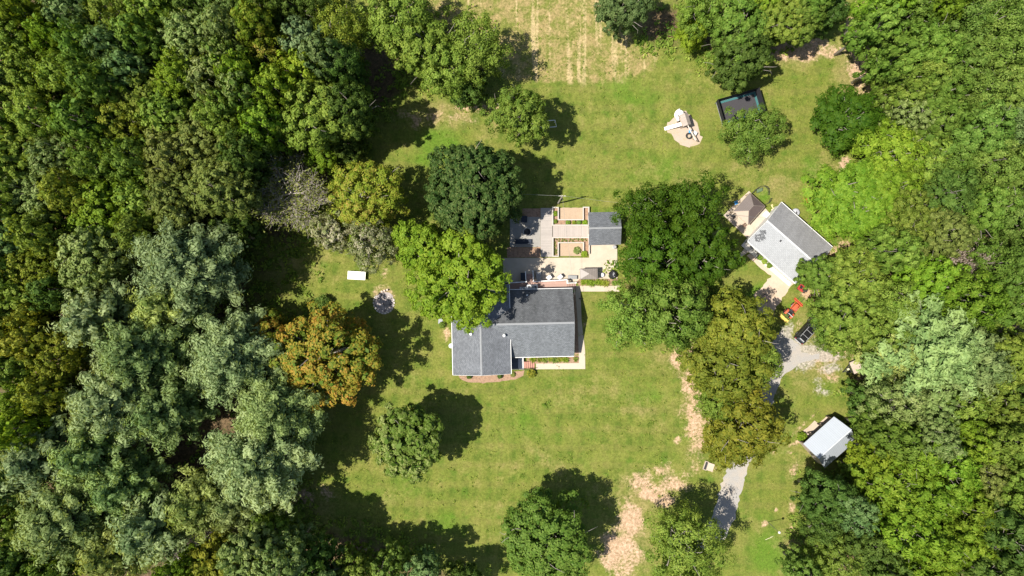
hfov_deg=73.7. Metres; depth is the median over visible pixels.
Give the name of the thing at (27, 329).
broadleaf tree
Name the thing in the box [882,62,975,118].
oak tree
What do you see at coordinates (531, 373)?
straggly bush
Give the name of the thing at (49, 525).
pine tree
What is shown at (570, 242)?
retaining planter
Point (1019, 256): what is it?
oak tree
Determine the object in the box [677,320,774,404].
spray leaved tree
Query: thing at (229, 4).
fine leaved tree
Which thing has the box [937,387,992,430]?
broadleaf tree
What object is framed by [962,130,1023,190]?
oak tree
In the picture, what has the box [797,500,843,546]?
oak tree
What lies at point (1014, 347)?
broadleaf tree
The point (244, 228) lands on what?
broadleaf tree
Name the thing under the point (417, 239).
broadleaf tree
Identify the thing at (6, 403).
broadleaf tree
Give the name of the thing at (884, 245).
broadleaf tree
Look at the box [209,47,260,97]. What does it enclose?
broadleaf tree
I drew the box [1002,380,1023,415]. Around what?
broadleaf tree
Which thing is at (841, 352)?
oak tree
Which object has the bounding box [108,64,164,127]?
broadleaf tree
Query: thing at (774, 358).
spray leaved tree
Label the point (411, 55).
oak tree
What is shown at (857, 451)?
spray leaved tree
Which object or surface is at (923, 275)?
oak tree
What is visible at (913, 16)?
broadleaf tree
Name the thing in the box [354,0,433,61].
oak tree
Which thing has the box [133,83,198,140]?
broadleaf tree
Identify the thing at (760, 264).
gravel strip
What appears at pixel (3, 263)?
broadleaf tree
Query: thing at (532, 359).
daylily clump
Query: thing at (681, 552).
oak tree
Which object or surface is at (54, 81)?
broadleaf tree
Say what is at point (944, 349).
tree
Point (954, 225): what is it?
fine leaved tree
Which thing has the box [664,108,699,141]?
play tower
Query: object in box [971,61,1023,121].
oak tree
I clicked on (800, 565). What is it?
broadleaf tree
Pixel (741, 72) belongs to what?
oak tree
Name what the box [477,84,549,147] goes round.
broadleaf tree
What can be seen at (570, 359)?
porch mulch bed
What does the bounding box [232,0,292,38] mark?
oak tree
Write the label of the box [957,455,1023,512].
fine leaved tree
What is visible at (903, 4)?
broadleaf tree
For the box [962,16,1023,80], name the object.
oak tree
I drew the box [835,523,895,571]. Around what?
broadleaf tree
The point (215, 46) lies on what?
broadleaf tree
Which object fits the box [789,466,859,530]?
oak tree
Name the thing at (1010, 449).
broadleaf tree
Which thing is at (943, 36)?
oak tree
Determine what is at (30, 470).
pine tree
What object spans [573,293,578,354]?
mulch bed
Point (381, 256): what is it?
broadleaf tree
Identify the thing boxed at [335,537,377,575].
broadleaf tree
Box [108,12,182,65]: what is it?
broadleaf tree
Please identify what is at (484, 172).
maple tree
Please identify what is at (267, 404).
pine tree
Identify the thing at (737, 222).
gazebo pad
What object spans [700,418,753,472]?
spray leaved tree
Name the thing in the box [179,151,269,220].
fine leaved tree
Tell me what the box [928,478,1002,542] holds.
spray leaved tree
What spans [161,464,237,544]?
pine tree
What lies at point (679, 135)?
play sand
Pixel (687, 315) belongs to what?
oak tree
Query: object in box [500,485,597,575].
oak tree
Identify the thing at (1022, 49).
oak tree
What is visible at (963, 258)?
bare tree
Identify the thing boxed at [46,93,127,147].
broadleaf tree
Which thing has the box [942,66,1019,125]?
oak tree
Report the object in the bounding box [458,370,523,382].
front mulch bed
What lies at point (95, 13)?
broadleaf tree
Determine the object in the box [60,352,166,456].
pine tree
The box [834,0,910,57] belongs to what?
broadleaf tree
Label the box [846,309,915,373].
fine leaved tree
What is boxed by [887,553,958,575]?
spray leaved tree
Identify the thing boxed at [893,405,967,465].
fine leaved tree
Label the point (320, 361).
broadleaf tree
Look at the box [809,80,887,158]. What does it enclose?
spray leaved tree
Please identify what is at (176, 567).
fine leaved tree
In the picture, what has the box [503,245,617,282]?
patio
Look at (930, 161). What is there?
spray leaved tree
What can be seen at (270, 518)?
broadleaf tree
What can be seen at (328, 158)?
broadleaf tree
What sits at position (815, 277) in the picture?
oak tree
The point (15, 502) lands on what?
broadleaf tree
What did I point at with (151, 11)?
broadleaf tree
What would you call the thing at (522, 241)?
outdoor bench
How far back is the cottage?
110.51 m
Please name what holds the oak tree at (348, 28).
on the lawn ground at (618, 542)
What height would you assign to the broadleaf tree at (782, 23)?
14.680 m
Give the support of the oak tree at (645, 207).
on the lawn ground at (618, 542)
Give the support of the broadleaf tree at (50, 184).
on the lawn ground at (618, 542)
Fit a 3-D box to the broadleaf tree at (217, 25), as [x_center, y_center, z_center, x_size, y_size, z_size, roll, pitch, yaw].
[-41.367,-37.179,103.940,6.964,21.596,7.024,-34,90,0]
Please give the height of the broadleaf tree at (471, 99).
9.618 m
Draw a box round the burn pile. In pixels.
[373,292,394,313]
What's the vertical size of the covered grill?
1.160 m
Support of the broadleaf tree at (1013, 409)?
on the lawn ground at (618, 542)
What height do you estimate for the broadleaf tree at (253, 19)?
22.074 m
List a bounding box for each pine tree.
[0,401,72,506]
[9,469,125,574]
[38,274,136,364]
[44,423,139,490]
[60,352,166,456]
[73,512,154,575]
[82,441,176,522]
[85,310,197,400]
[102,482,206,570]
[116,367,220,456]
[123,279,216,340]
[126,211,253,326]
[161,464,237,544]
[179,304,288,413]
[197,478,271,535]
[199,398,324,517]
[231,364,330,459]
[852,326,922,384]
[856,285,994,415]
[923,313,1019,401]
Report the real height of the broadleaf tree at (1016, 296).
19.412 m
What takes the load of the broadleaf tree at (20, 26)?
on the lawn ground at (618, 542)
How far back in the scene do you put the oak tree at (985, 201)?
98.78 m
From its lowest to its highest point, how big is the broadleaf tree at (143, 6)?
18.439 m
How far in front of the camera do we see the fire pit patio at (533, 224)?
113.73 m
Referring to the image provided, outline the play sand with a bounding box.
[666,111,702,147]
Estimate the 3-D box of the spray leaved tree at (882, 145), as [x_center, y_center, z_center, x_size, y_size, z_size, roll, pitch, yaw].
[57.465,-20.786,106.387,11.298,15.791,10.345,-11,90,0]
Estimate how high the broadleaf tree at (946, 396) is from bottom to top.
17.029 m
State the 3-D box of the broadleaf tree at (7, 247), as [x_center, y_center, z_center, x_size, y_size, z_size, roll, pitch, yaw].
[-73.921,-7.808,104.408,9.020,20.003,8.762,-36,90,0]
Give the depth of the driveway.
113.78 m
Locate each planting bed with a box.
[553,208,587,224]
[553,238,588,255]
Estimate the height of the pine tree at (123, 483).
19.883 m
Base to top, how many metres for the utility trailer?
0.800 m
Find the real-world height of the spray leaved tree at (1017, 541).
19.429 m
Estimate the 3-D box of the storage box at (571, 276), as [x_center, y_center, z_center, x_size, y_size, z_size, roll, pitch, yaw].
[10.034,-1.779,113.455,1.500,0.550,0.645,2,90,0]
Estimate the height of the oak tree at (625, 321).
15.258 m
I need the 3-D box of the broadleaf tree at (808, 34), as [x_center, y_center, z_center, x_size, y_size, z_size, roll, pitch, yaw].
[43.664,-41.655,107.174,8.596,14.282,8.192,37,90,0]
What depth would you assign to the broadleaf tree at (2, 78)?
98.76 m
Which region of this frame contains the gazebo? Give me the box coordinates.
[729,193,764,224]
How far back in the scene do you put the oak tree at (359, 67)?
99.02 m
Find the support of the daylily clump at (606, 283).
on the patio mulch bed at (579, 281)
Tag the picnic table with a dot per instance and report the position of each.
(356, 275)
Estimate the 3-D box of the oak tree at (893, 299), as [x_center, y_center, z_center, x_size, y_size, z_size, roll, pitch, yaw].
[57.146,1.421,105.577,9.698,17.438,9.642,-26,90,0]
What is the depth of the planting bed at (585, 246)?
113.77 m
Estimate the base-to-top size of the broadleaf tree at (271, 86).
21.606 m
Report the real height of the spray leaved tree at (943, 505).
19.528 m
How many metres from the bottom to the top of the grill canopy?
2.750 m
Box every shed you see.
[588,212,621,244]
[799,415,854,467]
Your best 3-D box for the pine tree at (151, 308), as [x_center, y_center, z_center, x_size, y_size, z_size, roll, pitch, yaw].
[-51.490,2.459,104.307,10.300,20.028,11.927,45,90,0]
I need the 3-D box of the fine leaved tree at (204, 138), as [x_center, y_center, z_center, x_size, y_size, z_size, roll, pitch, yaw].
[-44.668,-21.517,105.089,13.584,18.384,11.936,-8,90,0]
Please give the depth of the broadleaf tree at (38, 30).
97.74 m
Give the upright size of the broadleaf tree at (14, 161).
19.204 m
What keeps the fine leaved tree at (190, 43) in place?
on the lawn ground at (618, 542)
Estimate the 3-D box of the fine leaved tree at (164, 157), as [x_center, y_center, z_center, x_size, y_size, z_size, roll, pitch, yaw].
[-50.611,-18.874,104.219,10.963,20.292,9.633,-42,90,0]
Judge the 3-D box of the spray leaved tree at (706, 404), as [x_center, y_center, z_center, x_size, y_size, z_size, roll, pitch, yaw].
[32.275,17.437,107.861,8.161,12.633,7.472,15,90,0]
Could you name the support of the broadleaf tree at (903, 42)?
on the lawn ground at (618, 542)
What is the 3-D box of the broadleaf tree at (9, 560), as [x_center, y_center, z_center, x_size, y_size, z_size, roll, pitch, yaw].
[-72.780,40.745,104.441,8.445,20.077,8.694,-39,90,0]
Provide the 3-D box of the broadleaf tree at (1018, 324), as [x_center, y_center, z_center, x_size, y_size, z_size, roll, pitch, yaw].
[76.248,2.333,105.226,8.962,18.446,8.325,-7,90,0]
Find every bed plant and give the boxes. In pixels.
[573,246,580,253]
[581,250,587,257]
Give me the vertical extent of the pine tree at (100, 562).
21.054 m
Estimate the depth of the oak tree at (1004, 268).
99.00 m
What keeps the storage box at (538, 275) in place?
on the patio at (598, 258)
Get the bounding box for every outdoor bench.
[515,239,530,243]
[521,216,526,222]
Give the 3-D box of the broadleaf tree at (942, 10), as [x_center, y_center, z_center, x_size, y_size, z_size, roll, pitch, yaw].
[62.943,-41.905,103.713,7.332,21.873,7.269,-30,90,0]
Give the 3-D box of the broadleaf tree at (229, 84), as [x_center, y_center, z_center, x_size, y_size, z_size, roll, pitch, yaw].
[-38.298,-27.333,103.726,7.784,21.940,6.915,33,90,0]
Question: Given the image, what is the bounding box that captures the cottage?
[741,202,832,285]
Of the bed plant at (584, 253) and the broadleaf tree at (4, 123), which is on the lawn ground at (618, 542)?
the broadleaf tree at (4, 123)
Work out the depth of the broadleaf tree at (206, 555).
98.39 m
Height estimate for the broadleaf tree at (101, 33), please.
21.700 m
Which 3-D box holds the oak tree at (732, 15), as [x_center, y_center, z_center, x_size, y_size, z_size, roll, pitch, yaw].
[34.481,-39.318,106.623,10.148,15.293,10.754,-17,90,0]
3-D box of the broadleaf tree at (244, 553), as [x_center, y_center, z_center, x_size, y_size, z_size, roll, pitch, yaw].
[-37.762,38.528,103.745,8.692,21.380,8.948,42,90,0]
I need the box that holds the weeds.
[300,4,902,570]
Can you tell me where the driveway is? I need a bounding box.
[700,331,819,553]
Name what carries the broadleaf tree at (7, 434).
on the lawn ground at (618, 542)
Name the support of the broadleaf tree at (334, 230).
on the lawn ground at (618, 542)
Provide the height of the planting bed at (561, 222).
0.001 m
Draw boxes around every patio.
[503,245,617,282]
[510,217,540,246]
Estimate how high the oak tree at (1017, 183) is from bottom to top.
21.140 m
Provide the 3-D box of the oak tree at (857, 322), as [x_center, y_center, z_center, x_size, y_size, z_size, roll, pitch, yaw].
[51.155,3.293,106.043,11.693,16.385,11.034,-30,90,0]
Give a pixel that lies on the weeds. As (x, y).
(582, 332)
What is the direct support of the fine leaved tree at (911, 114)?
on the lawn ground at (618, 542)
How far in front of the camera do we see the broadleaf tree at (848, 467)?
108.89 m
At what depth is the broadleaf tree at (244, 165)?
98.15 m
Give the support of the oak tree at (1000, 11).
on the lawn ground at (618, 542)
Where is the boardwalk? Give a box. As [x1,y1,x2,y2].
[541,208,587,256]
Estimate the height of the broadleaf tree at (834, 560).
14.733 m
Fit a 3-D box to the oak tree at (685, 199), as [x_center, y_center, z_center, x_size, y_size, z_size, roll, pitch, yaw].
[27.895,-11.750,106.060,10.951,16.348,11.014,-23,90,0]
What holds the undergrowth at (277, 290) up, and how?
on the lawn ground at (618, 542)
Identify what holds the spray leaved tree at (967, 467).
on the lawn ground at (618, 542)
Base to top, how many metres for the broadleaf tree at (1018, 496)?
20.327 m
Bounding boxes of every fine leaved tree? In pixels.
[21,328,97,380]
[22,133,98,181]
[134,124,204,187]
[142,168,220,229]
[150,46,214,110]
[151,537,210,575]
[155,8,214,79]
[164,107,253,178]
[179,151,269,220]
[196,0,249,26]
[255,513,317,575]
[812,0,850,39]
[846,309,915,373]
[872,188,949,250]
[877,87,947,134]
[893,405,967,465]
[911,207,979,260]
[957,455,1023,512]
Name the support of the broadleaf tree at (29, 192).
on the lawn ground at (618, 542)
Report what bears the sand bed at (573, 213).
in the retaining planter at (568, 219)
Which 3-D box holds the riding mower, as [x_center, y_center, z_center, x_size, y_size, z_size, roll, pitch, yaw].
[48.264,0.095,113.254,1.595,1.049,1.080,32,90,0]
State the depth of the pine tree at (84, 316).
96.68 m
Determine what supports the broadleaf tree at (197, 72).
on the lawn ground at (618, 542)
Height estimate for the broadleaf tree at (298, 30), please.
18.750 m
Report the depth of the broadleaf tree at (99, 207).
99.59 m
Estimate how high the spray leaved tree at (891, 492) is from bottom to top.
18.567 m
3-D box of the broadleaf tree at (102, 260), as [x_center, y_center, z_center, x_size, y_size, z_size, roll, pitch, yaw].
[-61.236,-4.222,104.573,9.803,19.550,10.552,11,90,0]
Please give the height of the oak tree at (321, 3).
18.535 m
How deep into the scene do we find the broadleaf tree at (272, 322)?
103.55 m
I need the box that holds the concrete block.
[702,461,714,471]
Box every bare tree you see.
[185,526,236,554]
[250,149,335,241]
[923,233,1000,281]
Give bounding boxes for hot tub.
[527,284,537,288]
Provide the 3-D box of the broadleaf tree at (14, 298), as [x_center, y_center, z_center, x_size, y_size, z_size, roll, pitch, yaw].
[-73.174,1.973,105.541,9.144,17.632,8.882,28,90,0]
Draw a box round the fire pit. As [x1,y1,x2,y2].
[523,227,531,236]
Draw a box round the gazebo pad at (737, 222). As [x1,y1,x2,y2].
[723,191,768,237]
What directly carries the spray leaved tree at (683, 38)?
on the lawn ground at (618, 542)
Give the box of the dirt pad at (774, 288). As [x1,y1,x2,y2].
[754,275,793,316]
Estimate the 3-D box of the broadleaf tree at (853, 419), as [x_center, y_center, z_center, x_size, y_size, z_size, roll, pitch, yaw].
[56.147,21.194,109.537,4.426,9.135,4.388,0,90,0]
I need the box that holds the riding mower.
[797,284,807,292]
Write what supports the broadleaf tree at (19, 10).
on the lawn ground at (618, 542)
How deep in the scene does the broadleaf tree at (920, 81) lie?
97.85 m
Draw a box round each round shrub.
[314,294,330,309]
[439,322,444,327]
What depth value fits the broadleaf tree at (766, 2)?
101.03 m
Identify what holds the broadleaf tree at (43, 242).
on the lawn ground at (618, 542)
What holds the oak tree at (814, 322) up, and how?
on the lawn ground at (618, 542)
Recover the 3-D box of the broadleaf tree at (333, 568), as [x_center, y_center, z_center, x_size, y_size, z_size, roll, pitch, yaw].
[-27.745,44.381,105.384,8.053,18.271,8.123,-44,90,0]
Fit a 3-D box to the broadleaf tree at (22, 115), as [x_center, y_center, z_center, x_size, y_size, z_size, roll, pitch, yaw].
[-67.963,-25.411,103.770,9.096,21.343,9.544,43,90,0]
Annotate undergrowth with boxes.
[8,2,1014,574]
[13,0,1002,570]
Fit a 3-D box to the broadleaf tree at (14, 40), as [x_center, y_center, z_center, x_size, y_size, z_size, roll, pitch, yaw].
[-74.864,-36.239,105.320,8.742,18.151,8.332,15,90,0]
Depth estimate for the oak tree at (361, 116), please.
98.19 m
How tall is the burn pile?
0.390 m
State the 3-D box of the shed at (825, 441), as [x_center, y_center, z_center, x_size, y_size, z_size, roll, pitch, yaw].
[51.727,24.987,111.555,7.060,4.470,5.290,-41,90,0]
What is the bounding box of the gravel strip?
[747,254,774,275]
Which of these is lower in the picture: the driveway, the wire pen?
the driveway
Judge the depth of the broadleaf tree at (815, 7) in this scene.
101.13 m
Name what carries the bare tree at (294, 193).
on the lawn ground at (618, 542)
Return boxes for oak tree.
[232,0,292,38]
[268,0,317,25]
[270,69,362,157]
[300,0,349,33]
[311,0,373,61]
[311,36,373,95]
[317,82,380,141]
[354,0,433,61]
[383,12,458,89]
[420,42,473,101]
[447,9,515,87]
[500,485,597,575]
[593,0,654,40]
[595,279,676,353]
[609,179,677,245]
[613,221,696,290]
[633,274,712,353]
[636,266,685,312]
[639,498,739,575]
[660,169,729,244]
[662,213,747,288]
[669,269,691,295]
[675,0,723,40]
[702,0,772,64]
[704,24,774,93]
[717,102,788,168]
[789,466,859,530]
[793,253,841,296]
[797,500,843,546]
[804,275,886,351]
[805,295,849,345]
[812,328,852,360]
[853,274,923,327]
[869,13,966,85]
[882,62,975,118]
[891,253,973,312]
[922,138,983,184]
[927,267,1011,332]
[928,0,997,42]
[933,92,1019,161]
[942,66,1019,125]
[947,21,999,85]
[958,0,1023,51]
[958,182,1023,237]
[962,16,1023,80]
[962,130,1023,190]
[965,233,1017,290]
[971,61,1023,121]
[974,237,1023,284]
[978,188,1023,246]
[980,144,1023,198]
[982,91,1023,148]
[994,0,1023,32]
[1002,24,1023,67]
[1015,117,1023,147]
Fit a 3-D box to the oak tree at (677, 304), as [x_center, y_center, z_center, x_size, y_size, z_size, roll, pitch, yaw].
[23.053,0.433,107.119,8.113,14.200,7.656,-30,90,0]
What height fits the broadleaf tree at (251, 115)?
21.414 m
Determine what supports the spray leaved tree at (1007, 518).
on the lawn ground at (618, 542)
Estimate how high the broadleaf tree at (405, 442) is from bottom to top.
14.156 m
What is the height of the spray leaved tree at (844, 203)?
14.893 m
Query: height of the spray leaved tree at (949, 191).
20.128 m
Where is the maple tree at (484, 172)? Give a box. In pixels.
[423,140,526,239]
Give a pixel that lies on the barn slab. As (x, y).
(812, 426)
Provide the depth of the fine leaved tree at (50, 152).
98.29 m
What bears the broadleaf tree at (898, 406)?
on the lawn ground at (618, 542)
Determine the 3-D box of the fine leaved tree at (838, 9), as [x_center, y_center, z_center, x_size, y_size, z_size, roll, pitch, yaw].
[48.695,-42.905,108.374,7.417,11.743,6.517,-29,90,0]
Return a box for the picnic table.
[347,271,365,279]
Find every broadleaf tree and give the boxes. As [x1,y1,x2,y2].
[0,0,43,45]
[0,0,60,40]
[0,17,55,69]
[0,50,68,110]
[0,52,36,103]
[0,88,101,148]
[0,93,36,142]
[0,125,55,187]
[0,175,25,221]
[0,207,44,260]
[0,243,71,293]
[0,254,36,295]
[0,273,59,321]
[0,296,47,339]
[0,301,67,360]
[0,343,48,390]
[0,375,58,420]
[0,406,73,452]
[0,461,47,509]
[0,493,34,553]
[0,538,53,575]
[1,205,88,259]
[2,166,70,229]
[10,366,93,415]
[19,548,82,575]
[21,12,84,57]
[23,270,102,312]
[32,49,98,110]
[35,167,105,226]
[37,0,115,28]
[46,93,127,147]
[47,17,116,75]
[50,226,140,294]
[59,140,135,182]
[60,58,127,105]
[61,177,144,243]
[79,21,144,67]
[80,0,151,32]
[92,94,150,149]
[97,134,158,186]
[99,41,160,90]
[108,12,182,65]
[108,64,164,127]
[111,174,168,223]
[111,209,162,261]
[121,0,187,36]
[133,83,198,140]
[149,1,191,37]
[170,0,219,24]
[176,55,237,106]
[182,530,237,575]
[190,88,248,143]
[199,32,256,83]
[201,0,263,62]
[203,211,265,258]
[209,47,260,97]
[213,68,279,127]
[214,510,283,575]
[215,126,288,189]
[229,0,289,56]
[236,98,294,155]
[246,28,298,73]
[247,502,300,544]
[248,62,297,116]
[249,307,299,356]
[265,301,382,414]
[276,14,326,69]
[276,47,321,101]
[288,528,343,575]
[298,30,359,85]
[301,143,339,174]
[307,209,351,253]
[308,548,358,575]
[326,159,409,253]
[331,136,369,167]
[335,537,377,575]
[345,214,398,274]
[365,537,412,575]
[367,401,444,484]
[391,218,456,275]
[399,544,445,575]
[402,227,511,334]
[444,559,481,575]
[450,71,487,112]
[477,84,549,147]
[740,0,786,27]
[746,0,807,51]
[774,544,829,575]
[782,0,829,46]
[789,0,835,26]
[803,528,868,575]
[830,479,883,537]
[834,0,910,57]
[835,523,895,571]
[838,454,866,478]
[840,0,917,37]
[840,377,897,422]
[844,223,929,274]
[844,406,924,465]
[846,408,862,433]
[851,24,938,92]
[852,375,930,428]
[859,544,920,575]
[866,0,940,47]
[869,51,952,110]
[896,93,975,141]
[896,377,959,431]
[904,0,973,27]
[931,416,999,466]
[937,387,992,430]
[964,267,1023,326]
[964,411,1023,469]
[967,372,1023,431]
[973,331,1023,392]
[983,458,1023,517]
[985,283,1023,329]
[990,325,1023,375]
[990,415,1023,461]
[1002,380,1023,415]
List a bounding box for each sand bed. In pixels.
[559,208,582,218]
[559,243,582,255]
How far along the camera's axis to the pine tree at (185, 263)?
97.41 m
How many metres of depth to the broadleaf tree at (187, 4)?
98.59 m
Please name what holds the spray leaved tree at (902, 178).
on the lawn ground at (618, 542)
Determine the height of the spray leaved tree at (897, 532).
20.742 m
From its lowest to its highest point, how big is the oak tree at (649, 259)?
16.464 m
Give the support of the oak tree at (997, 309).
on the lawn ground at (618, 542)
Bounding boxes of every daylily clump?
[529,357,536,362]
[552,357,559,362]
[589,279,595,286]
[602,280,610,287]
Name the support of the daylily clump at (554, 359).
on the porch mulch bed at (570, 359)
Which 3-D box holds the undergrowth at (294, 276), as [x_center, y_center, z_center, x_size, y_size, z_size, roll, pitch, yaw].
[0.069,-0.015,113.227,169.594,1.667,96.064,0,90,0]
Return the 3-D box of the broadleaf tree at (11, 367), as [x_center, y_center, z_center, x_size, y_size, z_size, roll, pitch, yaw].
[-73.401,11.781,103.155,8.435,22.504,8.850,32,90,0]
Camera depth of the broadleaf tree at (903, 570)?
101.40 m
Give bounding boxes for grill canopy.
[579,268,597,278]
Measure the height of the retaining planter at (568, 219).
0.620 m
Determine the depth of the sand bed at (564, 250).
113.77 m
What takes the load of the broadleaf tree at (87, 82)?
on the lawn ground at (618, 542)
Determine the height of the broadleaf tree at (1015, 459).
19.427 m
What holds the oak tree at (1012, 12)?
on the lawn ground at (618, 542)
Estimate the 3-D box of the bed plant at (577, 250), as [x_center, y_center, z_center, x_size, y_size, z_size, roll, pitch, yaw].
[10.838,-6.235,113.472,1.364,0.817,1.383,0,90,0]
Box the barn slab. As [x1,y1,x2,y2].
[803,421,819,434]
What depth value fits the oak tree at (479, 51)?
101.52 m
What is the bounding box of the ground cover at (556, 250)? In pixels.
[553,238,586,255]
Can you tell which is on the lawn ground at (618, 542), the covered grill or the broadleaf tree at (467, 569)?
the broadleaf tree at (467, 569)
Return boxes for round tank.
[792,208,799,215]
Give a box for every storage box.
[536,272,540,279]
[568,275,576,278]
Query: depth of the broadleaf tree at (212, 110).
96.78 m
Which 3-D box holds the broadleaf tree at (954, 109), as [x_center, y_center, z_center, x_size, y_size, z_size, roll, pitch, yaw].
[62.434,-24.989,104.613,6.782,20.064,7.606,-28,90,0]
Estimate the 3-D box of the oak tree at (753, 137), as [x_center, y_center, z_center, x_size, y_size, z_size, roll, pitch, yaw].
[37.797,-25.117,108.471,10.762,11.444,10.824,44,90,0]
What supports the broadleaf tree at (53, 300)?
on the lawn ground at (618, 542)
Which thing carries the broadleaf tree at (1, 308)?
on the lawn ground at (618, 542)
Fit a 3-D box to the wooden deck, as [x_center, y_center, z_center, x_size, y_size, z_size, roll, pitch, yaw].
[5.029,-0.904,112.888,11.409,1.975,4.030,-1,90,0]
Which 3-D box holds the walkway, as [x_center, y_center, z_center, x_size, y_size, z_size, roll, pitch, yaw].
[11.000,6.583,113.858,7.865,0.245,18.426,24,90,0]
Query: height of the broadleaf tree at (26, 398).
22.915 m
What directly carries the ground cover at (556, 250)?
on the planting bed at (585, 246)
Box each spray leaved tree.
[673,14,708,54]
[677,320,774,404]
[690,283,778,365]
[693,378,742,422]
[699,385,795,468]
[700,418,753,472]
[749,338,783,384]
[799,157,902,243]
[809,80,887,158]
[820,244,890,302]
[843,434,907,481]
[850,116,930,177]
[851,448,927,519]
[864,498,949,562]
[868,422,950,482]
[870,165,925,213]
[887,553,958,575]
[891,131,954,187]
[899,470,974,527]
[900,517,986,575]
[906,165,981,219]
[928,437,984,507]
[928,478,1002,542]
[953,517,1012,567]
[955,547,1023,575]
[979,495,1023,573]
[1003,537,1023,575]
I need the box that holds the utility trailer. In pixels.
[842,360,861,373]
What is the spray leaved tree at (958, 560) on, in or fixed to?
on the lawn ground at (618, 542)
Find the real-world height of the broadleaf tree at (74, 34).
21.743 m
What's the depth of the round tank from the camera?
113.03 m
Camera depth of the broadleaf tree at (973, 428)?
98.13 m
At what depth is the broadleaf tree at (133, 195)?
97.67 m
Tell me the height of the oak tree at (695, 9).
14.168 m
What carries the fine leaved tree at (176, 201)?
on the lawn ground at (618, 542)
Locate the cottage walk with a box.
[740,244,747,255]
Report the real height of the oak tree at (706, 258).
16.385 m
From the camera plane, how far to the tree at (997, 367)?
96.38 m
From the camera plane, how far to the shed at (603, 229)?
110.94 m
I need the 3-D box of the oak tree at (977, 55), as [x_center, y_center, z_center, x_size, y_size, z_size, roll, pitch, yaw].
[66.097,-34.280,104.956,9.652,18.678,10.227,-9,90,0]
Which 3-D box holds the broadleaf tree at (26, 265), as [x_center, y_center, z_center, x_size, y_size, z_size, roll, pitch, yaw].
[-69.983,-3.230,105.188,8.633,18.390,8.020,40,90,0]
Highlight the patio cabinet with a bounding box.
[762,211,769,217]
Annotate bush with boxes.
[527,368,535,377]
[797,432,807,441]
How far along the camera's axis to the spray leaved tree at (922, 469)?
97.48 m
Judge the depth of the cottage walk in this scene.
113.73 m
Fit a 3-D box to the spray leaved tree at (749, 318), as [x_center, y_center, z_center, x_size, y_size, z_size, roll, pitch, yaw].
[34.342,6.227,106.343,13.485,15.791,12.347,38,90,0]
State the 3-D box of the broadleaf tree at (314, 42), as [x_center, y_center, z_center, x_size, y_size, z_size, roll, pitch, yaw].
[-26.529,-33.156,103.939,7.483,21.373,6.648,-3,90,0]
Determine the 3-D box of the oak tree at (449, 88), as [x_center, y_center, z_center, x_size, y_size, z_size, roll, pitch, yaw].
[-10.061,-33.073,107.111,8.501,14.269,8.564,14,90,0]
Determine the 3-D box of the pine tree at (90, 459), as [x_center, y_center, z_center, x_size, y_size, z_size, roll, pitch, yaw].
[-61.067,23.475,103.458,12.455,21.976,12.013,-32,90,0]
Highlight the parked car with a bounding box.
[794,318,817,344]
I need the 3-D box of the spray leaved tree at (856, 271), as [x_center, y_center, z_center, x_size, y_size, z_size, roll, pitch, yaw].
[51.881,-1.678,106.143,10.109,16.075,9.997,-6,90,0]
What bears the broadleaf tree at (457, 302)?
on the lawn ground at (618, 542)
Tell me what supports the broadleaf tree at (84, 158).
on the lawn ground at (618, 542)
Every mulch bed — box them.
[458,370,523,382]
[507,247,540,257]
[523,208,540,216]
[527,356,578,363]
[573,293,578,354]
[577,279,617,285]
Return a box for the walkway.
[536,286,618,368]
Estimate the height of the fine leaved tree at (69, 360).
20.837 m
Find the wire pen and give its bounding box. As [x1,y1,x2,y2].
[752,185,771,204]
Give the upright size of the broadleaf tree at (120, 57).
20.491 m
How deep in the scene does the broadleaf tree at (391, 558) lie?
104.38 m
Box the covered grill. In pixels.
[609,269,616,278]
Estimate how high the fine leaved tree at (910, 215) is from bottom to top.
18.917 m
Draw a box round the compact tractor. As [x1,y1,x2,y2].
[779,298,804,322]
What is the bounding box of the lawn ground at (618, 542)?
[0,0,1023,575]
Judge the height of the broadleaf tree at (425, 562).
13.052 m
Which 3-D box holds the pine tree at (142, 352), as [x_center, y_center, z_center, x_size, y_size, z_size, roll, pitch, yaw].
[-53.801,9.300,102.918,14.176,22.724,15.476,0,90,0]
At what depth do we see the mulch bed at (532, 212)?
113.77 m
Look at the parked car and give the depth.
112.21 m
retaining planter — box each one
[552,207,588,225]
[552,237,589,256]
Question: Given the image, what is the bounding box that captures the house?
[449,284,574,375]
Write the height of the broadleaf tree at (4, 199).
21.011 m
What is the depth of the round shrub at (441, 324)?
113.01 m
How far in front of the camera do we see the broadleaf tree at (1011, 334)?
103.92 m
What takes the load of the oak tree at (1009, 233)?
on the lawn ground at (618, 542)
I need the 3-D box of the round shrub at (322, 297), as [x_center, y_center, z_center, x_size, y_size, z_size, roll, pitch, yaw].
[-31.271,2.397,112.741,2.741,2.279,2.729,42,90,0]
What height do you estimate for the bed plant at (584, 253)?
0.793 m
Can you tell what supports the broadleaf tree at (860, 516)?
on the lawn ground at (618, 542)
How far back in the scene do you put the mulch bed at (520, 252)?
113.77 m
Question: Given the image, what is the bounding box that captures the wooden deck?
[508,271,576,289]
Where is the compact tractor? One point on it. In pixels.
(795, 307)
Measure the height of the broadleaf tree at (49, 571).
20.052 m

